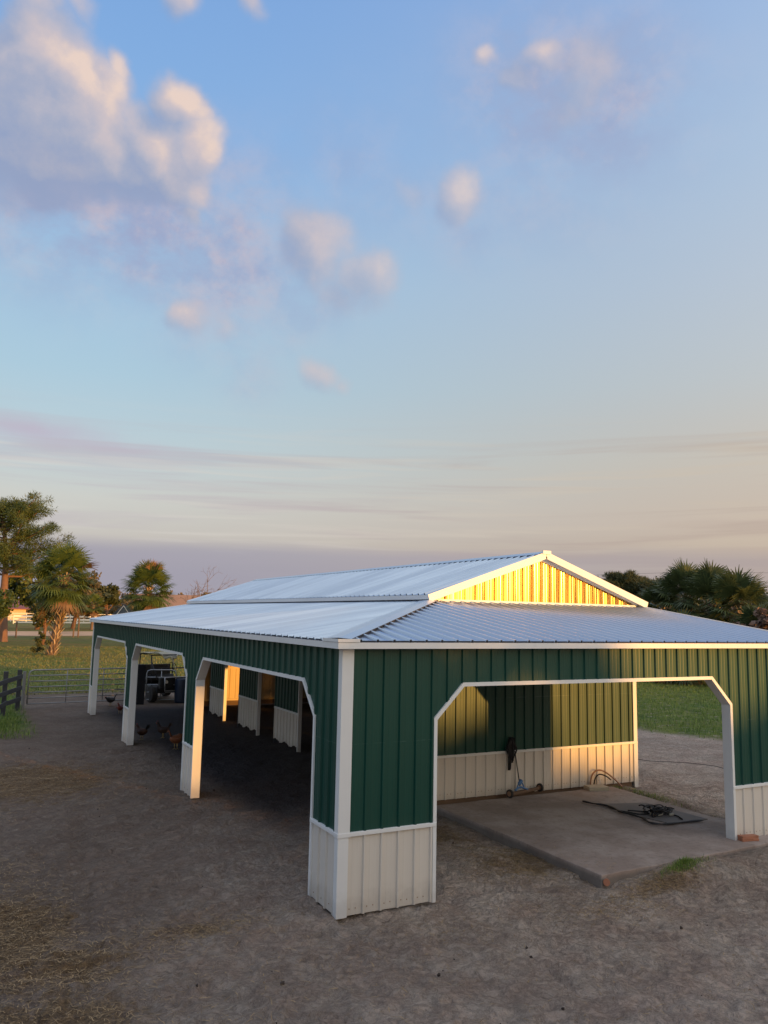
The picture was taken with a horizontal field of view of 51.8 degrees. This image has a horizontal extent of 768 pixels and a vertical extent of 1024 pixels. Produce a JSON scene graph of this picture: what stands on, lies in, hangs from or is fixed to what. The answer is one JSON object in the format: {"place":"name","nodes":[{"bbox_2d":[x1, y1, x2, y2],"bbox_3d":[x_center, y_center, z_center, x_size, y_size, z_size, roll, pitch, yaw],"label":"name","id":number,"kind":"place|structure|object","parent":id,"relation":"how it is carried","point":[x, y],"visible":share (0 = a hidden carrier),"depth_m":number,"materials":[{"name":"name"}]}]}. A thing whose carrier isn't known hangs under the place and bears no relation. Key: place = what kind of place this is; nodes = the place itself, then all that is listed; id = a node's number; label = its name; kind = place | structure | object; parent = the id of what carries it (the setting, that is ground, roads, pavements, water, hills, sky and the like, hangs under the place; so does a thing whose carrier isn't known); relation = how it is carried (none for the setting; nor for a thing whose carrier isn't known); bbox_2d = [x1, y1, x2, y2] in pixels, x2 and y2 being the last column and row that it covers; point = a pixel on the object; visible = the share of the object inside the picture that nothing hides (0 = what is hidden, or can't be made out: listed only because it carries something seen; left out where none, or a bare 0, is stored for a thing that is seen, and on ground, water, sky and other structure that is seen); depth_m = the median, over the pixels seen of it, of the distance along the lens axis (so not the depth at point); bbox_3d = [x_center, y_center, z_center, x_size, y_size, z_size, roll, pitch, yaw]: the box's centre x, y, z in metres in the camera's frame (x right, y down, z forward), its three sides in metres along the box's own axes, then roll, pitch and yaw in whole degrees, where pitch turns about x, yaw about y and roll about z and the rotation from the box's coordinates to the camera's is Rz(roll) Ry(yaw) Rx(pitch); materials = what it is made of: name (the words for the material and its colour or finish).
{"place":"outdoors","nodes":[
{"label":"outdoors","id":0,"kind":"place"},
{"bbox_2d":[8,601,28,620],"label":"house","id":1,"kind":"structure","parent":0,"point":[20,609],"depth_m":232.57,"materials":[{"name":"beige"}]},
{"bbox_2d":[0,694,37,739],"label":"verge grass","id":2,"kind":"structure","parent":0,"point":[3,720],"depth_m":23.80,"materials":[{"name":"green plant"}]},
{"bbox_2d":[8,631,92,635],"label":"dirt road","id":3,"kind":"structure","parent":0,"point":[63,633],"depth_m":115.21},
{"bbox_2d":[0,645,184,694],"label":"lawn grass","id":4,"kind":"structure","parent":0,"point":[63,677],"depth_m":48.52,"materials":[{"name":"green plant"}]},
{"bbox_2d":[112,604,132,614],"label":"garden shed","id":5,"kind":"structure","parent":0,"point":[120,610],"depth_m":177.06,"materials":[{"name":"grey stone"}]},
{"bbox_2d":[137,594,203,606],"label":"house","id":6,"kind":"structure","parent":0,"point":[183,599],"depth_m":161.90,"materials":[{"name":"beige"}]},
{"bbox_2d":[0,613,767,1023],"bbox_3d":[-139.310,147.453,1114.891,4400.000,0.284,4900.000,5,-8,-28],"label":"ground","id":7,"kind":"structure","parent":0,"point":[230,839],"depth_m":9.43,"materials":[{"name":"soil"}]},
{"bbox_2d":[0,589,18,624],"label":"young tree","id":8,"kind":"object","parent":7,"relation":"on","point":[5,603],"visible":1,"depth_m":72.07,"materials":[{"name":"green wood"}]},
{"bbox_2d":[0,670,22,715],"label":"rail fence","id":9,"kind":"object","parent":7,"relation":"on","point":[4,682],"visible":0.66,"depth_m":25.92,"materials":[{"name":"brown wood"}]},
{"bbox_2d":[21,671,25,709],"bbox_3d":[-12.551,6.255,27.538,0.125,1.382,0.110,5,-8,-28],"label":"steel post","id":10,"kind":"object","parent":7,"relation":"on","point":[23,690],"visible":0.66,"depth_m":27.51,"materials":[{"name":"grey metal"}]},
{"bbox_2d":[0,490,74,641],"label":"pine tree","id":11,"kind":"object","parent":7,"relation":"on","point":[17,514],"visible":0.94,"depth_m":83.44,"materials":[{"name":"green plant"}]},
{"bbox_2d":[8,561,72,629],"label":"tree","id":12,"kind":"object","parent":7,"relation":"on","point":[18,586],"visible":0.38,"depth_m":133.33,"materials":[{"name":"green plant"}]},
{"bbox_2d":[30,631,50,652],"bbox_3d":[-26.148,9.829,59.786,1.338,1.702,1.558,-3,-9,30],"label":"bush","id":13,"kind":"object","parent":7,"relation":"on","point":[39,644],"visible":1,"depth_m":59.67,"materials":[{"name":"green plant"}]},
{"bbox_2d":[28,595,56,644],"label":"young tree","id":14,"kind":"object","parent":7,"relation":"on","point":[46,621],"visible":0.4,"depth_m":77.26,"materials":[{"name":"green plant"}]},
{"bbox_2d":[13,615,90,623],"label":"white fence","id":15,"kind":"object","parent":7,"relation":"on","point":[35,622],"visible":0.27,"depth_m":186.67,"materials":[{"name":"beige wood"}]},
{"bbox_2d":[8,613,111,621],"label":"white fence","id":16,"kind":"object","parent":7,"relation":"on","point":[54,620],"visible":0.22,"depth_m":224.98,"materials":[{"name":"beige wood"}]},
{"bbox_2d":[25,539,99,654],"bbox_3d":[-24.753,6.541,61.106,5.765,9.387,6.060,1,-8,2],"label":"palm tree","id":17,"kind":"object","parent":7,"relation":"on","point":[63,596],"visible":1,"depth_m":60.48,"materials":[{"name":"green plant"}]},
{"bbox_2d":[77,617,79,636],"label":"field post","id":18,"kind":"object","parent":7,"relation":"on","point":[78,626],"visible":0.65,"depth_m":101.77,"materials":[{"name":"wood"}]},
{"bbox_2d":[61,568,102,628],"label":"tree","id":19,"kind":"object","parent":7,"relation":"on","point":[97,585],"visible":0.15,"depth_m":148.20,"materials":[{"name":"green plant"}]},
{"bbox_2d":[80,593,105,629],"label":"tree","id":20,"kind":"object","parent":7,"relation":"on","point":[93,613],"visible":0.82,"depth_m":141.38,"materials":[{"name":"green plant"}]},
{"bbox_2d":[92,583,122,615],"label":"tree","id":21,"kind":"object","parent":7,"relation":"on","point":[110,593],"visible":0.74,"depth_m":223.87,"materials":[{"name":"green plant"}]},
{"bbox_2d":[105,694,117,705],"bbox_3d":[-9.957,6.849,28.843,0.285,0.447,0.489,-1,-8,18],"label":"hen","id":22,"kind":"object","parent":7,"relation":"on","point":[110,699],"visible":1,"depth_m":28.77,"materials":[{"name":"brown"}]},
{"bbox_2d":[14,590,210,618],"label":"distant woodland","id":23,"kind":"object","parent":7,"relation":"on","point":[113,609],"visible":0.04,"depth_m":295.38,"materials":[{"name":"green plant"}]},
{"bbox_2d":[116,703,122,713],"bbox_3d":[-8.919,6.612,26.716,0.257,0.402,0.460,4,-8,-22],"label":"hen","id":24,"kind":"object","parent":7,"relation":"on","point":[119,707],"visible":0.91,"depth_m":26.61,"materials":[{"name":"brown"}]},
{"bbox_2d":[136,664,145,704],"bbox_3d":[-9.162,6.525,29.756,0.280,1.560,0.270,5,-8,-28],"label":"gate post","id":25,"kind":"object","parent":7,"relation":"on","point":[141,674],"visible":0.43,"depth_m":29.64,"materials":[{"name":"black metal"}]},
{"bbox_2d":[26,668,125,704],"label":"tube gate","id":26,"kind":"structure","parent":25,"relation":"attached to","point":[66,685],"depth_m":28.42,"materials":[{"name":"grey metal"}]},
{"bbox_2d":[135,724,150,739],"bbox_3d":[-6.531,5.935,21.377,0.467,0.447,0.285,1,-8,-2],"label":"hen","id":27,"kind":"object","parent":7,"relation":"on","point":[141,731],"visible":1,"depth_m":21.32,"materials":[{"name":"brown"}]},
{"bbox_2d":[116,559,179,612],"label":"palm tree","id":28,"kind":"object","parent":7,"relation":"on","point":[147,573],"visible":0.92,"depth_m":78.21,"materials":[{"name":"green plant"}]},
{"bbox_2d":[145,669,176,699],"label":"panel gate","id":29,"kind":"structure","parent":7,"relation":"on","point":[157,684],"depth_m":30.41,"materials":[{"name":"grey metal"}]},
{"bbox_2d":[139,651,185,701],"bbox_3d":[-8.890,6.500,31.551,1.740,1.889,2.745,8,-10,-42],"label":"utility cart","id":30,"kind":"object","parent":7,"relation":"on","point":[165,682],"visible":0.56,"depth_m":31.00,"materials":[{"name":"black metal"}]},
{"bbox_2d":[156,722,172,737],"bbox_3d":[-6.062,5.991,21.792,0.452,0.463,0.285,4,-8,-22],"label":"hen","id":31,"kind":"object","parent":7,"relation":"on","point":[162,730],"visible":0.99,"depth_m":21.75,"materials":[{"name":"brown"}]},
{"bbox_2d":[166,730,182,749],"bbox_3d":[-5.275,5.750,20.041,0.328,0.514,0.570,0,-8,8],"label":"hen","id":32,"kind":"object","parent":7,"relation":"on","point":[176,739],"visible":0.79,"depth_m":19.94,"materials":[{"name":"brown"}]},
{"bbox_2d":[174,678,185,702],"bbox_3d":[-7.789,6.892,30.576,0.600,0.900,0.600,5,-8,-28],"label":"barrel","id":33,"kind":"object","parent":7,"relation":"on","point":[179,694],"visible":0.62,"depth_m":30.31,"materials":[{"name":"blue"}]},
{"bbox_2d":[178,569,236,598],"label":"bare tree","id":34,"kind":"object","parent":7,"relation":"on","point":[194,593],"visible":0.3,"depth_m":98.15,"materials":[{"name":"brown plant"}]},
{"bbox_2d":[5,722,707,1023],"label":"clods","id":35,"kind":"object","parent":7,"relation":"on","point":[438,975],"visible":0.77,"depth_m":7.74,"materials":[{"name":"brown soil"}]},
{"bbox_2d":[0,752,767,1023],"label":"straw litter","id":36,"kind":"object","parent":7,"relation":"on","point":[156,930],"visible":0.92,"depth_m":8.79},
{"bbox_2d":[87,550,767,919],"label":"barn","id":37,"kind":"structure","parent":7,"relation":"on","point":[423,690],"depth_m":12.68,"materials":[{"name":"green metal"}]},
{"bbox_2d":[506,736,516,769],"bbox_3d":[2.427,4.607,15.139,0.236,0.640,0.117,5,-8,-28],"label":"hanging halter","id":38,"kind":"object","parent":37,"relation":"hanging from","point":[510,750],"visible":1,"depth_m":15.10,"materials":[{"name":"black leather"}]},
{"bbox_2d":[437,786,767,887],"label":"concrete slab","id":39,"kind":"structure","parent":7,"relation":"on","point":[591,835],"depth_m":12.47,"materials":[{"name":"grey concrete"}]},
{"bbox_2d":[506,751,543,797],"bbox_3d":[2.646,4.975,15.091,0.963,0.790,0.273,8,-10,-41],"label":"magnetic sweeper","id":40,"kind":"object","parent":39,"relation":"on","point":[539,787],"visible":1,"depth_m":14.99,"materials":[{"name":"metal"}]},
{"bbox_2d":[584,784,609,790],"bbox_3d":[4.197,5.447,15.627,0.430,0.080,0.269,3,-8,-13],"label":"paver stone","id":41,"kind":"object","parent":39,"relation":"on","point":[596,787],"visible":1,"depth_m":15.54,"materials":[{"name":"beige stone"}]},
{"bbox_2d":[582,800,703,824],"bbox_3d":[4.271,5.184,13.561,2.120,0.038,0.805,-4,-9,36],"label":"lead rope","id":42,"kind":"object","parent":39,"relation":"on","point":[654,823],"visible":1,"depth_m":13.24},
{"bbox_2d":[606,803,707,824],"bbox_3d":[4.702,5.254,13.874,0.960,0.012,1.590,5,-8,-28],"label":"stall mat","id":43,"kind":"object","parent":39,"relation":"on","point":[662,818],"visible":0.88,"depth_m":13.62,"materials":[{"name":"black rubber"}]},
{"bbox_2d":[620,804,682,819],"bbox_3d":[4.596,5.127,13.553,0.878,0.151,0.650,2,-8,-10],"label":"tack pile","id":44,"kind":"object","parent":43,"relation":"on","point":[655,809],"visible":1,"depth_m":13.61,"materials":[{"name":"black leather"}]},
{"bbox_2d":[737,834,758,841],"bbox_3d":[5.609,5.017,12.181,0.307,0.088,0.117,3,-8,-15],"label":"brick","id":45,"kind":"object","parent":39,"relation":"on","point":[748,837],"visible":1,"depth_m":12.14,"materials":[{"name":"red brick"}]},
{"bbox_2d":[589,769,622,786],"bbox_3d":[4.481,5.378,15.982,0.657,0.326,0.100,0,-8,7],"label":"water hose","id":46,"kind":"object","parent":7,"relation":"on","point":[603,775],"visible":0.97,"depth_m":15.98,"materials":[{"name":"green"}]},
{"bbox_2d":[603,878,609,885],"bbox_3d":[2.924,4.864,10.394,0.090,0.108,0.111,-1,-8,13],"label":"brick","id":47,"kind":"object","parent":7,"relation":"on","point":[606,881],"visible":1,"depth_m":10.35,"materials":[{"name":"red brick"}]},
{"bbox_2d":[596,576,631,590],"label":"pine tree","id":48,"kind":"object","parent":7,"relation":"on","point":[610,581],"visible":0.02,"depth_m":141.79,"materials":[{"name":"green plant"}]},
{"bbox_2d":[602,569,639,594],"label":"pine tree","id":49,"kind":"object","parent":7,"relation":"on","point":[625,580],"visible":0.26,"depth_m":141.68,"materials":[{"name":"green plant"}]},
{"bbox_2d":[636,574,651,592],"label":"pine tree","id":50,"kind":"object","parent":7,"relation":"on","point":[640,578],"depth_m":146.16,"materials":[{"name":"green plant"}]},
{"bbox_2d":[627,577,669,607],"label":"pine tree","id":51,"kind":"object","parent":7,"relation":"on","point":[642,584],"visible":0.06,"depth_m":139.42,"materials":[{"name":"green plant"}]},
{"bbox_2d":[639,577,684,609],"bbox_3d":[18.422,7.564,52.278,4.347,6.679,4.299,5,-8,-28],"label":"palm tree","id":52,"kind":"object","parent":7,"relation":"on","point":[648,596],"visible":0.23,"depth_m":52.19,"materials":[{"name":"green plant"}]},
{"bbox_2d":[613,785,714,886],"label":"grass tufts","id":53,"kind":"object","parent":7,"relation":"on","point":[685,861],"visible":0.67,"depth_m":10.90,"materials":[{"name":"green plant"}]},
{"bbox_2d":[645,607,705,685],"bbox_3d":[17.025,8.238,45.290,5.097,5.554,5.093,5,-8,-28],"label":"palm tree","id":54,"kind":"object","parent":7,"relation":"on","point":[691,682],"visible":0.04,"depth_m":44.00,"materials":[{"name":"green plant"}]},
{"bbox_2d":[638,759,723,768],"bbox_3d":[7.591,6.077,18.709,1.119,0.020,3.605,5,-8,-28],"label":"ground cable","id":55,"kind":"object","parent":7,"relation":"on","point":[680,762],"visible":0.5,"depth_m":19.48,"materials":[{"name":"rubber"}]},
{"bbox_2d":[648,560,726,615],"bbox_3d":[19.099,6.745,50.140,5.012,7.770,4.974,5,-8,-28],"label":"palm tree","id":56,"kind":"object","parent":7,"relation":"on","point":[672,584],"visible":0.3,"depth_m":49.93,"materials":[{"name":"green plant"}]},
{"bbox_2d":[651,576,767,618],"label":"pine woodland","id":57,"kind":"object","parent":7,"relation":"on","point":[700,600],"depth_m":163.85,"materials":[{"name":"green plant"}]},
{"bbox_2d":[671,558,748,621],"bbox_3d":[19.730,6.498,47.660,4.981,7.638,5.020,5,-8,-28],"label":"palm tree","id":58,"kind":"object","parent":7,"relation":"on","point":[702,577],"visible":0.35,"depth_m":47.52,"materials":[{"name":"green plant"}]},
{"bbox_2d":[698,565,767,622],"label":"palm tree","id":59,"kind":"object","parent":7,"relation":"on","point":[735,587],"visible":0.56,"depth_m":44.87,"materials":[{"name":"green plant"}]},
{"bbox_2d":[729,600,767,629],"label":"palm tree","id":60,"kind":"object","parent":7,"relation":"on","point":[747,616],"visible":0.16,"depth_m":41.82,"materials":[{"name":"green plant"}]},
{"bbox_2d":[732,607,767,643],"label":"thicket","id":61,"kind":"object","parent":7,"relation":"on","point":[760,614],"visible":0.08,"depth_m":40.74,"materials":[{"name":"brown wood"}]},
{"bbox_2d":[0,0,767,607],"label":"sky","id":62,"kind":"structure","parent":0,"point":[287,287],"materials":[{"name":"blue"}]},
{"bbox_2d":[636,681,722,739],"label":"paddock grass","id":63,"kind":"structure","parent":0,"point":[668,687],"depth_m":32.37,"materials":[{"name":"green plant"}]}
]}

